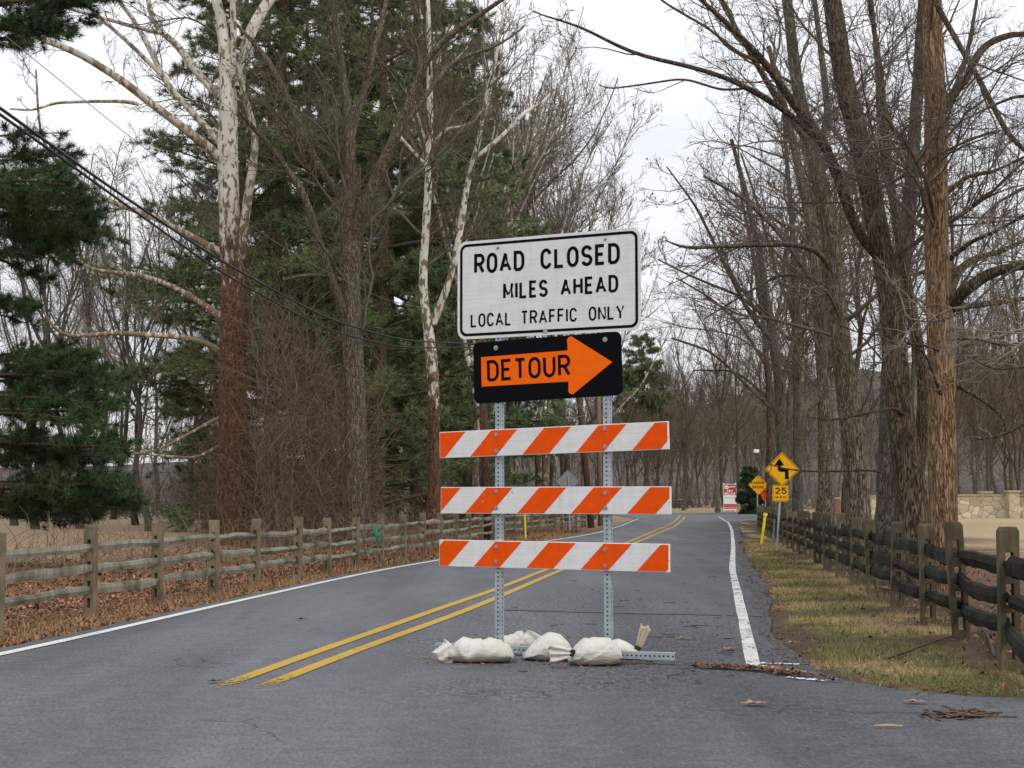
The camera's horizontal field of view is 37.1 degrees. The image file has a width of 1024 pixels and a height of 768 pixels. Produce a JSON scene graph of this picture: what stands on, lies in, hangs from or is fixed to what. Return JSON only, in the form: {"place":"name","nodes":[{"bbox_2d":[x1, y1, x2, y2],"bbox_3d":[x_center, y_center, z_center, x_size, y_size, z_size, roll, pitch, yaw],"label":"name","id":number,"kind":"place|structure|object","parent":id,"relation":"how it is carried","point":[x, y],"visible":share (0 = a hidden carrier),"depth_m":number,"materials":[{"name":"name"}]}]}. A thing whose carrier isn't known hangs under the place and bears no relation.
{"place":"outdoors","nodes":[
{"label":"outdoors","id":0,"kind":"place"},
{"bbox_2d":[0,512,1023,767],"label":"road","id":1,"kind":"structure","parent":0,"point":[148,694],"depth_m":9.25,"materials":[{"name":"asphalt"}]},
{"bbox_2d":[0,519,635,654],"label":"edge line","id":2,"kind":"object","parent":1,"relation":"on","point":[93,633],"visible":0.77,"depth_m":15.60,"materials":[{"name":"white paint"}]},
{"bbox_2d":[214,516,679,687],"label":"yellow centre line","id":3,"kind":"object","parent":1,"relation":"on","point":[249,675],"visible":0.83,"depth_m":13.18,"materials":[{"name":"paint"}]},
{"bbox_2d":[253,517,685,687],"bbox_3d":[5.306,5.456,56.570,0.541,0.095,95.445,-1,-4,8],"label":"yellow centre line","id":4,"kind":"object","parent":1,"relation":"on","point":[313,666],"visible":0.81,"depth_m":13.18,"materials":[{"name":"paint"}]},
{"bbox_2d":[432,637,513,662],"bbox_3d":[-0.277,1.951,11.107,0.590,0.221,0.370,0,-4,6],"label":"sandbag","id":5,"kind":"object","parent":1,"relation":"on","point":[488,649],"visible":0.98,"depth_m":10.97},
{"bbox_2d":[504,630,539,645],"bbox_3d":[0.033,2.010,11.835,0.467,0.203,0.291,1,-4,-8],"label":"sandbag","id":6,"kind":"object","parent":1,"relation":"on","point":[521,638],"visible":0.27,"depth_m":11.74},
{"bbox_2d":[522,632,571,659],"bbox_3d":[0.273,1.923,11.236,0.395,0.191,0.364,0,-4,-4],"label":"sandbag","id":7,"kind":"object","parent":1,"relation":"on","point":[537,648],"visible":0.7,"depth_m":11.11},
{"bbox_2d":[435,228,676,659],"bbox_3d":[0.286,0.431,11.454,1.990,3.178,0.337,-2,-5,26],"label":"road closed barricade","id":8,"kind":"object","parent":1,"relation":"on","point":[573,283],"visible":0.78,"depth_m":11.59,"materials":[{"name":"metal"}]},
{"bbox_2d":[547,637,622,665],"bbox_3d":[0.511,1.902,10.903,0.550,0.190,0.360,0,-4,-3],"label":"sandbag","id":9,"kind":"object","parent":1,"relation":"on","point":[596,651],"visible":0.98,"depth_m":10.77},
{"bbox_2d":[614,623,650,650],"bbox_3d":[0.853,1.895,11.305,0.354,0.257,0.259,-1,-4,10],"label":"sandbag","id":10,"kind":"object","parent":1,"relation":"on","point":[644,632],"visible":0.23,"depth_m":11.25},
{"bbox_2d":[504,608,763,615],"bbox_3d":[1.235,2.382,15.941,2.794,0.001,0.377,-1,-5,19],"label":"crack seal","id":11,"kind":"object","parent":1,"relation":"on","point":[629,612],"visible":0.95,"depth_m":15.91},
{"bbox_2d":[720,517,759,665],"bbox_3d":[8.151,5.529,57.578,0.571,0.100,94.797,-1,-4,8],"label":"edge line","id":12,"kind":"object","parent":1,"relation":"on","point":[749,639],"visible":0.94,"depth_m":15.20,"materials":[{"name":"white paint"}]},
{"bbox_2d":[683,660,822,677],"bbox_3d":[1.673,1.933,10.410,0.367,0.057,1.101,4,-6,-44],"label":"leaf drift","id":13,"kind":"object","parent":1,"relation":"on","point":[774,669],"visible":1,"depth_m":10.43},
{"bbox_2d":[736,531,807,663],"bbox_3d":[5.356,3.872,35.315,0.385,0.001,49.513,-1,-4,8],"label":"road shoulder","id":14,"kind":"object","parent":1,"relation":"on","point":[763,626],"visible":0.91,"depth_m":17.01},
{"bbox_2d":[918,705,1016,720],"bbox_3d":[2.422,1.778,8.257,0.487,0.053,0.326,1,-5,-14],"label":"bark clump","id":15,"kind":"object","parent":1,"relation":"on","point":[938,714],"visible":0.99,"depth_m":8.22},
{"bbox_2d":[0,499,1023,697],"bbox_3d":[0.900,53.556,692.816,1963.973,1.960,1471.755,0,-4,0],"label":"ground","id":16,"kind":"structure","parent":0,"point":[979,534],"depth_m":18.27,"materials":[{"name":"plant"}]},
{"bbox_2d":[0,168,117,525],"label":"background tree","id":17,"kind":"object","parent":16,"relation":"on","point":[13,522],"visible":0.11,"depth_m":77.24,"materials":[{"name":"grey plant"}]},
{"bbox_2d":[0,121,146,528],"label":"background tree","id":18,"kind":"object","parent":16,"relation":"on","point":[46,331],"visible":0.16,"depth_m":61.84,"materials":[{"name":"brown plant"}]},
{"bbox_2d":[2,121,150,528],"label":"background tree","id":19,"kind":"object","parent":16,"relation":"on","point":[86,291],"visible":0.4,"depth_m":68.20,"materials":[{"name":"grey plant"}]},
{"bbox_2d":[0,0,161,533],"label":"pine tree","id":20,"kind":"object","parent":16,"relation":"on","point":[49,379],"visible":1,"depth_m":26.52,"materials":[{"name":"green plant"}]},
{"bbox_2d":[40,149,131,521],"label":"background tree","id":21,"kind":"object","parent":16,"relation":"on","point":[71,309],"visible":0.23,"depth_m":87.86,"materials":[{"name":"grey plant"}]},
{"bbox_2d":[55,208,192,518],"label":"background tree","id":22,"kind":"object","parent":16,"relation":"on","point":[124,424],"visible":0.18,"depth_m":94.87,"materials":[{"name":"grey plant"}]},
{"bbox_2d":[67,168,206,530],"bbox_3d":[-15.549,-1.492,60.828,5.585,15.092,5.725,3,-5,-35],"label":"background tree","id":23,"kind":"object","parent":16,"relation":"on","point":[140,421],"visible":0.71,"depth_m":60.49,"materials":[{"name":"brown plant"}]},
{"bbox_2d":[0,0,286,546],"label":"sycamore tree","id":24,"kind":"object","parent":16,"relation":"on","point":[228,187],"visible":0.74,"depth_m":42.28,"materials":[{"name":"white plant"}]},
{"bbox_2d":[175,197,292,544],"bbox_3d":[-7.520,-0.344,42.173,2.829,9.447,2.821,-4,-6,40],"label":"climbing vine","id":25,"kind":"object","parent":24,"relation":"attached to","point":[247,373],"visible":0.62,"depth_m":41.91,"materials":[{"name":"plant"}]},
{"bbox_2d":[107,232,200,512],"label":"background tree","id":26,"kind":"object","parent":16,"relation":"on","point":[157,479],"visible":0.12,"depth_m":120.78,"materials":[{"name":"grey plant"}]},
{"bbox_2d":[100,149,218,518],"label":"background tree","id":27,"kind":"object","parent":16,"relation":"on","point":[189,460],"visible":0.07,"depth_m":89.81,"materials":[{"name":"grey plant"}]},
{"bbox_2d":[108,175,218,524],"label":"background tree","id":28,"kind":"object","parent":16,"relation":"on","point":[143,348],"visible":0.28,"depth_m":74.24,"materials":[{"name":"grey plant"}]},
{"bbox_2d":[79,0,418,425],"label":"pine tree","id":29,"kind":"object","parent":16,"relation":"on","point":[271,187],"visible":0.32,"depth_m":65.68,"materials":[{"name":"green plant"}]},
{"bbox_2d":[83,0,462,529],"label":"pine tree","id":30,"kind":"object","parent":16,"relation":"on","point":[201,293],"visible":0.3,"depth_m":63.45,"materials":[{"name":"green plant"}]},
{"bbox_2d":[143,0,423,522],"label":"pine tree","id":31,"kind":"object","parent":16,"relation":"on","point":[189,440],"visible":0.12,"depth_m":78.79,"materials":[{"name":"green plant"}]},
{"bbox_2d":[138,199,443,547],"bbox_3d":[-5.716,0.041,42.055,8.739,8.661,11.833,1,-5,-18],"label":"vine tangle","id":32,"kind":"object","parent":16,"relation":"on","point":[320,507],"visible":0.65,"depth_m":41.18,"materials":[{"name":"plant"}]},
{"bbox_2d":[0,528,581,647],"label":"leaf litter","id":33,"kind":"object","parent":16,"relation":"on","point":[69,604],"visible":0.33,"depth_m":20.59,"materials":[{"name":"plant"}]},
{"bbox_2d":[0,503,585,588],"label":"brush","id":34,"kind":"object","parent":16,"relation":"on","point":[63,557],"visible":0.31,"depth_m":30.57,"materials":[{"name":"plant"}]},
{"bbox_2d":[0,513,585,633],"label":"split rail fence","id":35,"kind":"object","parent":16,"relation":"on","point":[91,568],"visible":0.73,"depth_m":19.35,"materials":[{"name":"wood"}]},
{"bbox_2d":[146,0,468,528],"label":"pine tree","id":36,"kind":"object","parent":16,"relation":"on","point":[182,404],"visible":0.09,"depth_m":69.69,"materials":[{"name":"green plant"}]},
{"bbox_2d":[191,0,462,521],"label":"pine tree","id":37,"kind":"object","parent":16,"relation":"on","point":[307,236],"visible":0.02,"depth_m":81.48,"materials":[{"name":"green plant"}]},
{"bbox_2d":[202,0,458,407],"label":"pine tree","id":38,"kind":"object","parent":16,"relation":"on","point":[395,307],"visible":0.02,"depth_m":84.37,"materials":[{"name":"green plant"}]},
{"bbox_2d":[144,0,586,532],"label":"pine tree","id":39,"kind":"object","parent":16,"relation":"on","point":[438,268],"visible":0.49,"depth_m":59.89,"materials":[{"name":"green plant"}]},
{"bbox_2d":[204,0,532,544],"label":"bare tree","id":40,"kind":"object","parent":16,"relation":"on","point":[355,217],"visible":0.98,"depth_m":39.98,"materials":[{"name":"brown plant"}]},
{"bbox_2d":[278,1,505,521],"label":"pine tree","id":41,"kind":"object","parent":16,"relation":"on","point":[392,297],"depth_m":88.10,"materials":[{"name":"green plant"}]},
{"bbox_2d":[250,0,548,526],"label":"pine tree","id":42,"kind":"object","parent":16,"relation":"on","point":[416,489],"visible":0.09,"depth_m":71.58,"materials":[{"name":"green plant"}]},
{"bbox_2d":[344,1,525,529],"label":"pale tree","id":43,"kind":"object","parent":16,"relation":"on","point":[474,478],"visible":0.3,"depth_m":62.94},
{"bbox_2d":[305,0,569,540],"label":"sycamore tree","id":44,"kind":"object","parent":16,"relation":"on","point":[434,491],"visible":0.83,"depth_m":45.17,"materials":[{"name":"white plant"}]},
{"bbox_2d":[305,0,577,527],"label":"pine tree","id":45,"kind":"object","parent":16,"relation":"on","point":[408,283],"visible":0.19,"depth_m":68.55,"materials":[{"name":"green plant"}]},
{"bbox_2d":[451,285,490,539],"bbox_3d":[-0.995,0.722,46.581,1.800,8.425,0.265,0,-4,0],"label":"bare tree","id":46,"kind":"object","parent":16,"relation":"on","point":[485,476],"visible":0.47,"depth_m":46.36,"materials":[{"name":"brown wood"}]},
{"bbox_2d":[0,113,472,347],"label":"overhead cable","id":47,"kind":"object","parent":46,"relation":"attached to","point":[109,192],"visible":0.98,"depth_m":27.59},
{"bbox_2d":[0,106,475,344],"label":"overhead cable","id":48,"kind":"object","parent":46,"relation":"attached to","point":[14,118],"visible":0.98,"depth_m":27.88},
{"bbox_2d":[371,24,584,523],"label":"pine tree","id":49,"kind":"object","parent":16,"relation":"on","point":[465,477],"visible":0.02,"depth_m":80.34,"materials":[{"name":"green plant"}]},
{"bbox_2d":[359,0,622,521],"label":"pale tree","id":50,"kind":"object","parent":16,"relation":"on","point":[555,139],"visible":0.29,"depth_m":71.72,"materials":[{"name":"plant"}]},
{"bbox_2d":[404,0,602,521],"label":"pale tree","id":51,"kind":"object","parent":16,"relation":"on","point":[515,102],"visible":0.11,"depth_m":88.42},
{"bbox_2d":[0,331,1023,504],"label":"distant woods","id":52,"kind":"object","parent":16,"relation":"on","point":[869,452],"visible":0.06,"depth_m":234.03,"materials":[{"name":"brown plant"}]},
{"bbox_2d":[0,459,1023,519],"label":"undergrowth","id":53,"kind":"object","parent":16,"relation":"on","point":[170,496],"visible":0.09,"depth_m":140.54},
{"bbox_2d":[412,41,617,517],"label":"pale tree","id":54,"kind":"object","parent":16,"relation":"on","point":[516,467],"visible":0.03,"depth_m":103.01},
{"bbox_2d":[390,14,644,515],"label":"pale tree","id":55,"kind":"object","parent":16,"relation":"on","point":[509,200],"visible":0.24,"depth_m":71.98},
{"bbox_2d":[441,29,619,521],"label":"pale tree","id":56,"kind":"object","parent":16,"relation":"on","point":[518,403],"visible":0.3,"depth_m":82.36,"materials":[{"name":"grey plant"}]},
{"bbox_2d":[441,54,675,518],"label":"pale tree","id":57,"kind":"object","parent":16,"relation":"on","point":[545,471],"visible":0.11,"depth_m":95.05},
{"bbox_2d":[480,63,651,522],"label":"pale tree","id":58,"kind":"object","parent":16,"relation":"on","point":[553,469],"visible":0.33,"depth_m":83.42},
{"bbox_2d":[491,78,665,525],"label":"pale tree","id":59,"kind":"object","parent":16,"relation":"on","point":[562,227],"visible":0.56,"depth_m":71.99,"materials":[{"name":"plant"}]},
{"bbox_2d":[517,165,649,523],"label":"pale tree","id":60,"kind":"object","parent":16,"relation":"on","point":[567,456],"visible":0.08,"depth_m":80.47,"materials":[{"name":"grey plant"}]},
{"bbox_2d":[576,398,594,527],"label":"utility pole","id":61,"kind":"object","parent":16,"relation":"on","point":[586,477],"visible":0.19,"depth_m":67.81,"materials":[{"name":"brown wood"}]},
{"bbox_2d":[549,215,694,519],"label":"pale tree","id":62,"kind":"object","parent":16,"relation":"on","point":[641,384],"visible":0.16,"depth_m":96.55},
{"bbox_2d":[612,374,648,485],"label":"background tree","id":63,"kind":"object","parent":16,"relation":"on","point":[634,420],"visible":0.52,"depth_m":150.20,"materials":[{"name":"brown plant"}]},
{"bbox_2d":[612,331,676,485],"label":"spruce tree","id":64,"kind":"object","parent":16,"relation":"on","point":[629,380],"visible":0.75,"depth_m":164.52,"materials":[{"name":"green plant"}]},
{"bbox_2d":[634,371,694,485],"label":"background tree","id":65,"kind":"object","parent":16,"relation":"on","point":[655,453],"visible":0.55,"depth_m":159.48,"materials":[{"name":"brown plant"}]},
{"bbox_2d":[646,356,705,507],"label":"background tree","id":66,"kind":"object","parent":16,"relation":"on","point":[688,418],"visible":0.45,"depth_m":164.82,"materials":[{"name":"brown plant"}]},
{"bbox_2d":[657,373,702,495],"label":"background tree","id":67,"kind":"object","parent":16,"relation":"on","point":[683,441],"visible":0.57,"depth_m":162.97,"materials":[{"name":"brown plant"}]},
{"bbox_2d":[636,306,727,510],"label":"bare tree","id":68,"kind":"object","parent":16,"relation":"on","point":[687,431],"visible":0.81,"depth_m":140.16,"materials":[{"name":"brown plant"}]},
{"bbox_2d":[673,359,728,505],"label":"background tree","id":69,"kind":"object","parent":16,"relation":"on","point":[697,452],"visible":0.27,"depth_m":177.48,"materials":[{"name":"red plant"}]},
{"bbox_2d":[690,355,750,503],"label":"background tree","id":70,"kind":"object","parent":16,"relation":"on","point":[720,455],"visible":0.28,"depth_m":163.96,"materials":[{"name":"brown plant"}]},
{"bbox_2d":[670,264,774,512],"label":"bare tree","id":71,"kind":"object","parent":16,"relation":"on","point":[716,459],"visible":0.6,"depth_m":127.64,"materials":[{"name":"brown plant"}]},
{"bbox_2d":[692,336,762,508],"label":"background tree","id":72,"kind":"object","parent":16,"relation":"on","point":[729,404],"visible":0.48,"depth_m":151.51,"materials":[{"name":"brown plant"}]},
{"bbox_2d":[686,280,790,508],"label":"background tree","id":73,"kind":"object","parent":16,"relation":"on","point":[736,433],"visible":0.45,"depth_m":129.02,"materials":[{"name":"brown plant"}]},
{"bbox_2d":[735,465,763,513],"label":"evergreen shrub","id":74,"kind":"object","parent":16,"relation":"on","point":[749,497],"visible":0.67,"depth_m":117.30,"materials":[{"name":"green plant"}]},
{"bbox_2d":[635,61,864,540],"bbox_3d":[7.082,-2.431,45.700,7.596,14.437,5.631,2,-5,-21],"label":"oak tree","id":75,"kind":"object","parent":16,"relation":"on","point":[778,410],"visible":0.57,"depth_m":46.04,"materials":[{"name":"brown plant"}]},
{"bbox_2d":[716,319,787,477],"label":"background tree","id":76,"kind":"object","parent":16,"relation":"on","point":[760,456],"visible":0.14,"depth_m":160.17,"materials":[{"name":"brown plant"}]},
{"bbox_2d":[731,330,802,508],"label":"background tree","id":77,"kind":"object","parent":16,"relation":"on","point":[775,455],"visible":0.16,"depth_m":140.61,"materials":[{"name":"brown plant"}]},
{"bbox_2d":[659,150,878,524],"bbox_3d":[10.480,-1.912,61.643,7.129,15.792,7.346,-4,-6,41],"label":"oak tree","id":78,"kind":"object","parent":16,"relation":"on","point":[770,502],"visible":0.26,"depth_m":61.96,"materials":[{"name":"brown plant"}]},
{"bbox_2d":[515,0,1023,585],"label":"oak tree","id":79,"kind":"object","parent":16,"relation":"on","point":[911,500],"visible":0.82,"depth_m":21.43,"materials":[{"name":"brown plant"}]},
{"bbox_2d":[724,259,816,506],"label":"background tree","id":80,"kind":"object","parent":16,"relation":"on","point":[773,397],"visible":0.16,"depth_m":109.08,"materials":[{"name":"brown plant"}]},
{"bbox_2d":[627,29,920,527],"bbox_3d":[9.181,-3.808,53.041,8.922,18.241,8.919,-4,-6,44],"label":"oak tree","id":81,"kind":"object","parent":16,"relation":"on","point":[797,493],"visible":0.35,"depth_m":52.42,"materials":[{"name":"brown plant"}]},
{"bbox_2d":[765,453,798,550],"bbox_3d":[6.376,2.883,35.995,0.789,2.528,0.068,0,-4,4],"label":"warning sign","id":82,"kind":"object","parent":16,"relation":"on","point":[782,478],"visible":0.94,"depth_m":36.02,"materials":[{"name":"metal"}]},
{"bbox_2d":[703,80,871,511],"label":"background tree","id":83,"kind":"object","parent":16,"relation":"on","point":[830,363],"visible":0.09,"depth_m":72.69,"materials":[{"name":"brown plant"}]},
{"bbox_2d":[739,169,868,483],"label":"background tree","id":84,"kind":"object","parent":16,"relation":"on","point":[788,407],"visible":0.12,"depth_m":84.47,"materials":[{"name":"brown plant"}]},
{"bbox_2d":[642,0,980,548],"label":"oak tree","id":85,"kind":"object","parent":16,"relation":"on","point":[826,496],"visible":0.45,"depth_m":38.02,"materials":[{"name":"brown plant"}]},
{"bbox_2d":[774,323,853,452],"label":"background tree","id":86,"kind":"object","parent":16,"relation":"on","point":[809,400],"visible":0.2,"depth_m":129.36,"materials":[{"name":"brown plant"}]},
{"bbox_2d":[641,0,1023,562],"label":"oak tree","id":87,"kind":"object","parent":16,"relation":"on","point":[855,484],"visible":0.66,"depth_m":27.96,"materials":[{"name":"brown plant"}]},
{"bbox_2d":[721,543,1017,695],"bbox_3d":[4.151,3.142,26.054,1.821,0.049,34.196,0,-4,6],"label":"edge debris","id":88,"kind":"object","parent":16,"relation":"on","point":[889,687],"visible":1,"depth_m":11.48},
{"bbox_2d":[787,49,960,526],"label":"background tree","id":89,"kind":"object","parent":16,"relation":"on","point":[859,322],"visible":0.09,"depth_m":65.76,"materials":[{"name":"brown plant"}]},
{"bbox_2d":[807,82,957,424],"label":"background tree","id":90,"kind":"object","parent":16,"relation":"on","point":[913,376],"visible":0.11,"depth_m":71.12,"materials":[{"name":"brown plant"}]},
{"bbox_2d":[741,548,1023,703],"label":"fallen leaves","id":91,"kind":"object","parent":16,"relation":"on","point":[980,664],"depth_m":13.98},
{"bbox_2d":[742,537,1023,697],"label":"grass","id":92,"kind":"structure","parent":16,"relation":"on","point":[795,578],"depth_m":14.31,"materials":[{"name":"plant"}]},
{"bbox_2d":[757,506,1023,670],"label":"split rail fence","id":93,"kind":"object","parent":16,"relation":"on","point":[1010,570],"visible":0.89,"depth_m":14.46,"materials":[{"name":"wood"}]},
{"bbox_2d":[761,0,1023,590],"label":"oak tree","id":94,"kind":"object","parent":16,"relation":"on","point":[935,190],"visible":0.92,"depth_m":19.44,"materials":[{"name":"beige plant"}]},
{"bbox_2d":[805,0,1018,569],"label":"oak tree","id":95,"kind":"object","parent":16,"relation":"on","point":[884,511],"visible":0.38,"depth_m":24.80,"materials":[{"name":"brown plant"}]},
{"bbox_2d":[852,102,1023,441],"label":"background tree","id":96,"kind":"object","parent":16,"relation":"on","point":[961,314],"visible":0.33,"depth_m":78.04,"materials":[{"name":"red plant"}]},
{"bbox_2d":[865,95,1023,445],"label":"bare tree","id":97,"kind":"object","parent":16,"relation":"on","point":[1006,332],"visible":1,"depth_m":15.58,"materials":[{"name":"brown plant"}]},
{"bbox_2d":[922,250,1022,493],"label":"background tree","id":98,"kind":"object","parent":16,"relation":"on","point":[978,455],"visible":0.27,"depth_m":125.50,"materials":[{"name":"brown plant"}]},
{"bbox_2d":[926,266,1021,493],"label":"background tree","id":99,"kind":"object","parent":16,"relation":"on","point":[988,488],"visible":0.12,"depth_m":140.61,"materials":[{"name":"brown plant"}]},
{"bbox_2d":[927,490,1023,517],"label":"stone wall","id":100,"kind":"structure","parent":16,"relation":"on","point":[988,504],"depth_m":98.91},
{"bbox_2d":[955,319,1003,488],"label":"background tree","id":101,"kind":"object","parent":16,"relation":"on","point":[973,442],"visible":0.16,"depth_m":132.34,"materials":[{"name":"brown plant"}]},
{"bbox_2d":[949,153,1023,413],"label":"background tree","id":102,"kind":"object","parent":16,"relation":"on","point":[1018,314],"visible":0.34,"depth_m":81.22,"materials":[{"name":"brown plant"}]},
{"bbox_2d":[956,272,1023,489],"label":"background tree","id":103,"kind":"object","parent":16,"relation":"on","point":[1011,486],"visible":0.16,"depth_m":131.00,"materials":[{"name":"brown plant"}]},
{"bbox_2d":[960,311,1023,493],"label":"background tree","id":104,"kind":"object","parent":16,"relation":"on","point":[990,419],"visible":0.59,"depth_m":119.76,"materials":[{"name":"brown plant"}]},
{"bbox_2d":[966,298,1023,493],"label":"background tree","id":105,"kind":"object","parent":16,"relation":"on","point":[1013,434],"visible":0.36,"depth_m":125.75,"materials":[{"name":"brown plant"}]},
{"bbox_2d":[0,359,1023,498],"bbox_3d":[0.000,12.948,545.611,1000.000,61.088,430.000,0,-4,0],"label":"hill","id":106,"kind":"structure","parent":0,"point":[998,467],"depth_m":412.23,"materials":[{"name":"plant"},{"name":"twig"},{"name":"leaves"}]},
{"bbox_2d":[0,0,1023,467],"label":"sky","id":107,"kind":"structure","parent":0,"point":[643,26],"materials":[{"name":"white"}]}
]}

